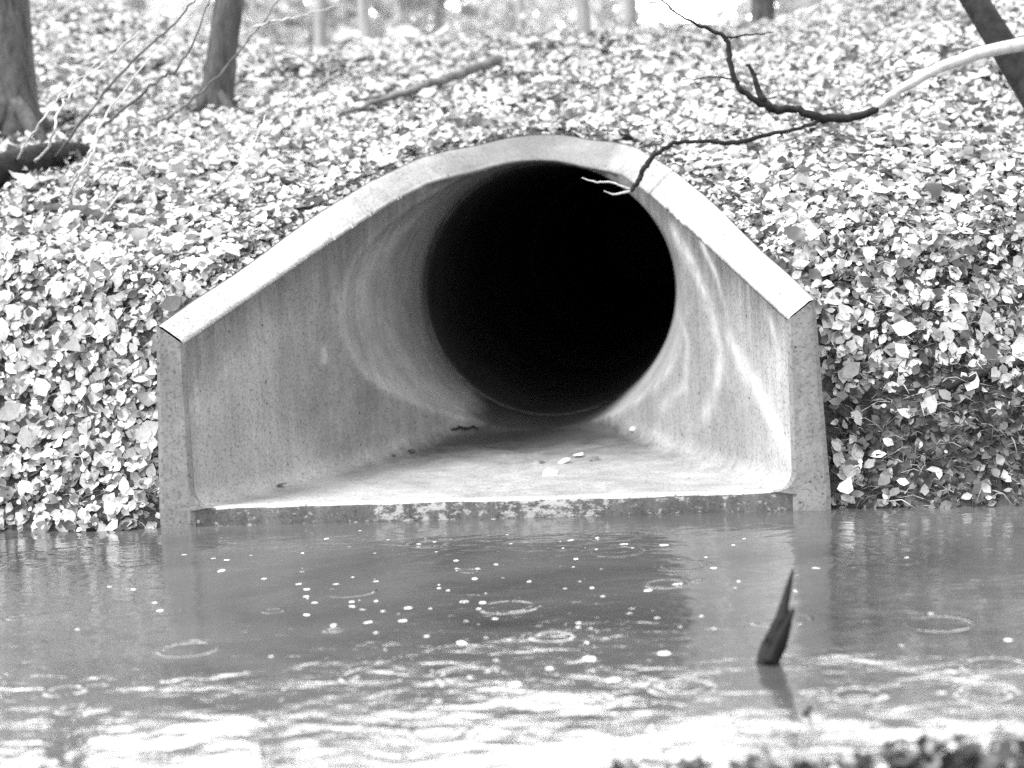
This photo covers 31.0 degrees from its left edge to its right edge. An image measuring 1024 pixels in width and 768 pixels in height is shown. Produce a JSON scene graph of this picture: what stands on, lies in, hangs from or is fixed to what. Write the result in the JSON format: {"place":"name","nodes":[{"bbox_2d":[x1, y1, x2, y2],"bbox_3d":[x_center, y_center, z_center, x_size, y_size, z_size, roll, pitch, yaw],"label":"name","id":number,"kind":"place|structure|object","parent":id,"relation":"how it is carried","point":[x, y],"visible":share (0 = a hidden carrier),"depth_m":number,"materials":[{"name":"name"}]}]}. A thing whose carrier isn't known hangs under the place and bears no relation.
{"place":"outdoors","nodes":[
{"label":"outdoors","id":0,"kind":"place"},
{"bbox_2d":[98,0,824,198],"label":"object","id":1,"kind":"object","parent":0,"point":[414,18],"visible":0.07,"depth_m":18.87,"materials":[{"name":"white plant"}]},
{"bbox_2d":[164,0,776,36],"label":"sky","id":2,"kind":"structure","parent":0,"point":[691,9],"materials":[{"name":"white"}]},
{"bbox_2d":[0,504,1023,767],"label":"pool water","id":3,"kind":"structure","parent":0,"point":[908,622],"depth_m":4.66,"materials":[{"name":"grey liquid"}]},
{"bbox_2d":[509,682,520,685],"bbox_3d":[0.006,0.687,4.233,0.034,0.005,0.033,-1,6,20],"label":"rain splash","id":4,"kind":"object","parent":3,"relation":"on","point":[511,684],"visible":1,"depth_m":4.23,"materials":[{"name":"white liquid"}]},
{"bbox_2d":[582,656,595,659],"bbox_3d":[0.186,0.658,4.436,0.043,0.005,0.030,2,7,40],"label":"rain splash","id":5,"kind":"object","parent":3,"relation":"on","point":[584,658],"visible":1,"depth_m":4.43,"materials":[{"name":"white liquid"}]},
{"bbox_2d":[606,678,620,681],"bbox_3d":[0.232,0.677,4.229,0.041,0.004,0.030,-5,6,-19],"label":"rain splash","id":6,"kind":"object","parent":3,"relation":"on","point":[610,680],"visible":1,"depth_m":4.23,"materials":[{"name":"white liquid"}]},
{"bbox_2d":[607,756,653,767],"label":"shore plant","id":7,"kind":"object","parent":3,"relation":"on","point":[627,764],"visible":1,"depth_m":3.48,"materials":[{"name":"grey plant"}]},
{"bbox_2d":[663,753,713,767],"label":"shore plant","id":8,"kind":"object","parent":3,"relation":"on","point":[693,762],"visible":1,"depth_m":3.47,"materials":[{"name":"grey plant"}]},
{"bbox_2d":[728,747,785,767],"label":"shore plant","id":9,"kind":"object","parent":3,"relation":"on","point":[757,760],"visible":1,"depth_m":3.45,"materials":[{"name":"grey plant"}]},
{"bbox_2d":[756,568,794,665],"bbox_3d":[0.606,0.606,4.307,0.118,0.340,0.078,-2,6,7],"label":"snag","id":10,"kind":"object","parent":3,"relation":"in","point":[773,647],"visible":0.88,"depth_m":4.30,"materials":[{"name":"black plant"}]},
{"bbox_2d":[802,704,811,714],"bbox_3d":[0.616,0.725,3.881,0.034,0.103,0.020,-4,6,-17],"label":"snag","id":11,"kind":"object","parent":3,"relation":"in","point":[806,711],"visible":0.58,"depth_m":3.87,"materials":[{"name":"grey plant"}]},
{"bbox_2d":[781,755,836,767],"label":"shore plant","id":12,"kind":"object","parent":3,"relation":"on","point":[803,762],"visible":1,"depth_m":3.43,"materials":[{"name":"grey plant"}]},
{"bbox_2d":[835,750,880,767],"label":"shore plant","id":13,"kind":"object","parent":3,"relation":"on","point":[866,759],"visible":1,"depth_m":3.41,"materials":[{"name":"grey plant"}]},
{"bbox_2d":[876,730,959,767],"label":"shore plant","id":14,"kind":"object","parent":3,"relation":"on","point":[920,756],"visible":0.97,"depth_m":3.39,"materials":[{"name":"grey plant"}]},
{"bbox_2d":[925,731,984,767],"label":"shore plant","id":15,"kind":"object","parent":3,"relation":"on","point":[967,755],"visible":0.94,"depth_m":3.38,"materials":[{"name":"grey plant"}]},
{"bbox_2d":[970,723,1023,767],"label":"shore plant","id":16,"kind":"object","parent":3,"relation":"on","point":[1007,751],"visible":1,"depth_m":3.36,"materials":[{"name":"grey plant"}]},
{"bbox_2d":[0,0,1023,532],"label":"bank ground","id":17,"kind":"structure","parent":0,"point":[826,386],"depth_m":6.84,"materials":[{"name":"plant"}]},
{"bbox_2d":[0,0,74,142],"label":"tree","id":18,"kind":"object","parent":17,"relation":"on","point":[20,111],"visible":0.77,"depth_m":9.25,"materials":[{"name":"grey plant"}]},
{"bbox_2d":[0,141,90,188],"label":"fallen log","id":19,"kind":"object","parent":17,"relation":"on","point":[9,161],"visible":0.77,"depth_m":8.35,"materials":[{"name":"black wood"}]},
{"bbox_2d":[17,59,100,159],"bbox_3d":[-2.140,-1.160,8.054,0.314,0.426,1.118,-7,7,-36],"label":"bramble stem","id":20,"kind":"object","parent":17,"relation":"on","point":[33,132],"visible":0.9,"depth_m":7.62,"materials":[{"name":"grey plant"}]},
{"bbox_2d":[69,128,98,203],"bbox_3d":[-1.788,-0.900,7.657,0.129,0.317,0.395,-5,6,-23],"label":"bramble stem","id":21,"kind":"object","parent":17,"relation":"on","point":[77,179],"visible":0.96,"depth_m":7.51,"materials":[{"name":"grey plant"}]},
{"bbox_2d":[34,32,138,162],"bbox_3d":[-2.075,-1.216,8.079,0.406,0.531,1.212,-7,7,-37],"label":"bramble stem","id":22,"kind":"object","parent":17,"relation":"on","point":[52,135],"visible":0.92,"depth_m":7.69,"materials":[{"name":"grey plant"}]},
{"bbox_2d":[32,203,147,229],"bbox_3d":[-1.744,-0.664,7.557,0.724,0.168,0.094,1,7,34],"label":"fallen log","id":23,"kind":"object","parent":17,"relation":"on","point":[85,211],"visible":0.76,"depth_m":7.49,"materials":[{"name":"grey wood"}]},
{"bbox_2d":[96,160,143,230],"bbox_3d":[-1.583,-0.744,7.362,0.217,0.293,0.141,-2,6,7],"label":"bramble stem","id":24,"kind":"object","parent":17,"relation":"on","point":[108,208],"visible":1,"depth_m":7.36,"materials":[{"name":"grey wood"}]},
{"bbox_2d":[54,0,196,158],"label":"bramble stem","id":25,"kind":"object","parent":17,"relation":"on","point":[106,89],"visible":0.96,"depth_m":7.80,"materials":[{"name":"plant"}]},
{"bbox_2d":[68,16,191,186],"bbox_3d":[-1.717,-1.203,7.914,0.520,0.694,0.586,-7,7,-36],"label":"bramble stem","id":26,"kind":"object","parent":17,"relation":"on","point":[103,121],"visible":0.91,"depth_m":7.75,"materials":[{"name":"grey plant"}]},
{"bbox_2d":[90,0,209,134],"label":"bramble stem","id":27,"kind":"object","parent":17,"relation":"on","point":[142,93],"visible":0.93,"depth_m":7.90,"materials":[{"name":"plant"}]},
{"bbox_2d":[148,0,279,125],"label":"bramble stem","id":28,"kind":"object","parent":17,"relation":"on","point":[194,95],"visible":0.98,"depth_m":8.31,"materials":[{"name":"plant"}]},
{"bbox_2d":[189,0,243,118],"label":"tree","id":29,"kind":"object","parent":17,"relation":"on","point":[225,26],"visible":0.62,"depth_m":9.68,"materials":[{"name":"grey plant"}]},
{"bbox_2d":[214,114,266,190],"bbox_3d":[-1.175,-0.959,7.712,0.268,0.330,0.245,-2,6,7],"label":"bramble stem","id":30,"kind":"object","parent":17,"relation":"on","point":[230,173],"visible":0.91,"depth_m":7.68,"materials":[{"name":"grey plant"}]},
{"bbox_2d":[264,172,309,193],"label":"fallen branch","id":31,"kind":"object","parent":17,"relation":"on","point":[286,182],"visible":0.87,"depth_m":7.84,"materials":[{"name":"grey wood"}]},
{"bbox_2d":[239,5,341,34],"bbox_3d":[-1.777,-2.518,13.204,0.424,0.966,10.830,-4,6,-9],"label":"bramble stem","id":32,"kind":"object","parent":17,"relation":"on","point":[254,26],"visible":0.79,"depth_m":8.68,"materials":[{"name":"grey plant"}]},
{"bbox_2d":[314,0,326,47],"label":"tree","id":33,"kind":"object","parent":17,"relation":"on","point":[320,27],"visible":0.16,"depth_m":16.94,"materials":[{"name":"grey plant"}]},
{"bbox_2d":[296,64,366,78],"bbox_3d":[-1.000,-1.767,10.429,0.452,0.086,0.098,-6,6,-29],"label":"fallen branch","id":34,"kind":"object","parent":17,"relation":"on","point":[324,73],"visible":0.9,"depth_m":10.36,"materials":[{"name":"wood"}]},
{"bbox_2d":[357,0,372,41],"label":"tree","id":35,"kind":"object","parent":17,"relation":"on","point":[364,18],"visible":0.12,"depth_m":13.95,"materials":[{"name":"grey plant"}]},
{"bbox_2d":[338,54,502,114],"bbox_3d":[-0.442,-1.570,9.629,1.184,0.335,0.279,-7,7,-39],"label":"fallen branch","id":36,"kind":"object","parent":17,"relation":"on","point":[475,67],"visible":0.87,"depth_m":9.67,"materials":[{"name":"grey wood"}]},
{"bbox_2d":[434,0,445,36],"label":"tree","id":37,"kind":"object","parent":17,"relation":"on","point":[438,14],"visible":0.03,"depth_m":19.00,"materials":[{"name":"grey plant"}]},
{"bbox_2d":[479,4,490,32],"bbox_3d":[-0.680,-7.102,23.073,3.296,8.864,2.205,-3,6,-4],"label":"tree","id":38,"kind":"object","parent":17,"relation":"on","point":[486,17],"visible":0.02,"depth_m":22.99,"materials":[{"name":"grey plant"}]},
{"bbox_2d":[156,134,830,527],"bbox_3d":[0.771,-0.810,13.826,2.371,1.800,15.020,-2,6,7],"label":"culvert","id":39,"kind":"object","parent":17,"relation":"on","point":[522,304],"visible":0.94,"depth_m":7.39,"materials":[{"name":"concrete"}]},
{"bbox_2d":[451,425,478,429],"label":"twig","id":40,"kind":"object","parent":39,"relation":"on","point":[461,427],"visible":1,"depth_m":8.21,"materials":[{"name":"black wood"}]},
{"bbox_2d":[542,468,557,475],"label":"fallen leaf","id":41,"kind":"object","parent":39,"relation":"on","point":[548,471],"visible":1,"depth_m":7.01,"materials":[{"name":"white plant"}]},
{"bbox_2d":[558,458,570,463],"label":"fallen leaf","id":42,"kind":"object","parent":39,"relation":"on","point":[564,460],"visible":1,"depth_m":7.30,"materials":[{"name":"white plant"}]},
{"bbox_2d":[587,456,600,460],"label":"fallen leaf","id":43,"kind":"object","parent":39,"relation":"on","point":[594,458],"visible":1,"depth_m":7.32,"materials":[{"name":"grey plant"}]},
{"bbox_2d":[0,0,1023,529],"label":"undergrowth","id":44,"kind":"object","parent":17,"relation":"on","point":[990,426],"visible":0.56,"depth_m":6.62,"materials":[{"name":"plant"}]},
{"bbox_2d":[516,0,525,33],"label":"tree","id":45,"kind":"object","parent":17,"relation":"on","point":[519,12],"visible":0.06,"depth_m":17.00,"materials":[{"name":"grey plant"}]},
{"bbox_2d":[576,0,591,37],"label":"tree","id":46,"kind":"object","parent":17,"relation":"on","point":[583,15],"visible":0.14,"depth_m":11.15,"materials":[{"name":"grey plant"}]},
{"bbox_2d":[598,35,630,54],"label":"fallen branch","id":47,"kind":"object","parent":17,"relation":"on","point":[609,43],"visible":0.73,"depth_m":10.41,"materials":[{"name":"grey wood"}]},
{"bbox_2d":[624,0,637,23],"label":"tree","id":48,"kind":"object","parent":17,"relation":"on","point":[630,10],"visible":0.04,"depth_m":14.93,"materials":[{"name":"grey plant"}]},
{"bbox_2d":[701,0,706,22],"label":"tree","id":49,"kind":"object","parent":17,"relation":"on","point":[704,11],"visible":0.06,"depth_m":24.00,"materials":[{"name":"grey plant"}]},
{"bbox_2d":[702,159,768,167],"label":"fallen branch","id":50,"kind":"object","parent":17,"relation":"on","point":[745,163],"visible":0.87,"depth_m":7.52,"materials":[{"name":"white wood"}]},
{"bbox_2d":[750,0,774,23],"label":"tree","id":51,"kind":"object","parent":17,"relation":"on","point":[761,9],"visible":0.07,"depth_m":13.41,"materials":[{"name":"grey plant"}]},
{"bbox_2d":[945,361,1023,390],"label":"fallen branch","id":52,"kind":"object","parent":17,"relation":"on","point":[956,383],"visible":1,"depth_m":6.42,"materials":[{"name":"grey wood"}]},
{"bbox_2d":[959,0,1023,108],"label":"tree","id":53,"kind":"object","parent":17,"relation":"on","point":[988,22],"visible":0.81,"depth_m":8.00,"materials":[{"name":"grey plant"}]},
{"bbox_2d":[582,0,1023,194],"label":"bare branch","id":54,"kind":"object","parent":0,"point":[1016,45],"visible":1,"depth_m":7.63,"materials":[{"name":"grey wood"}]}
]}

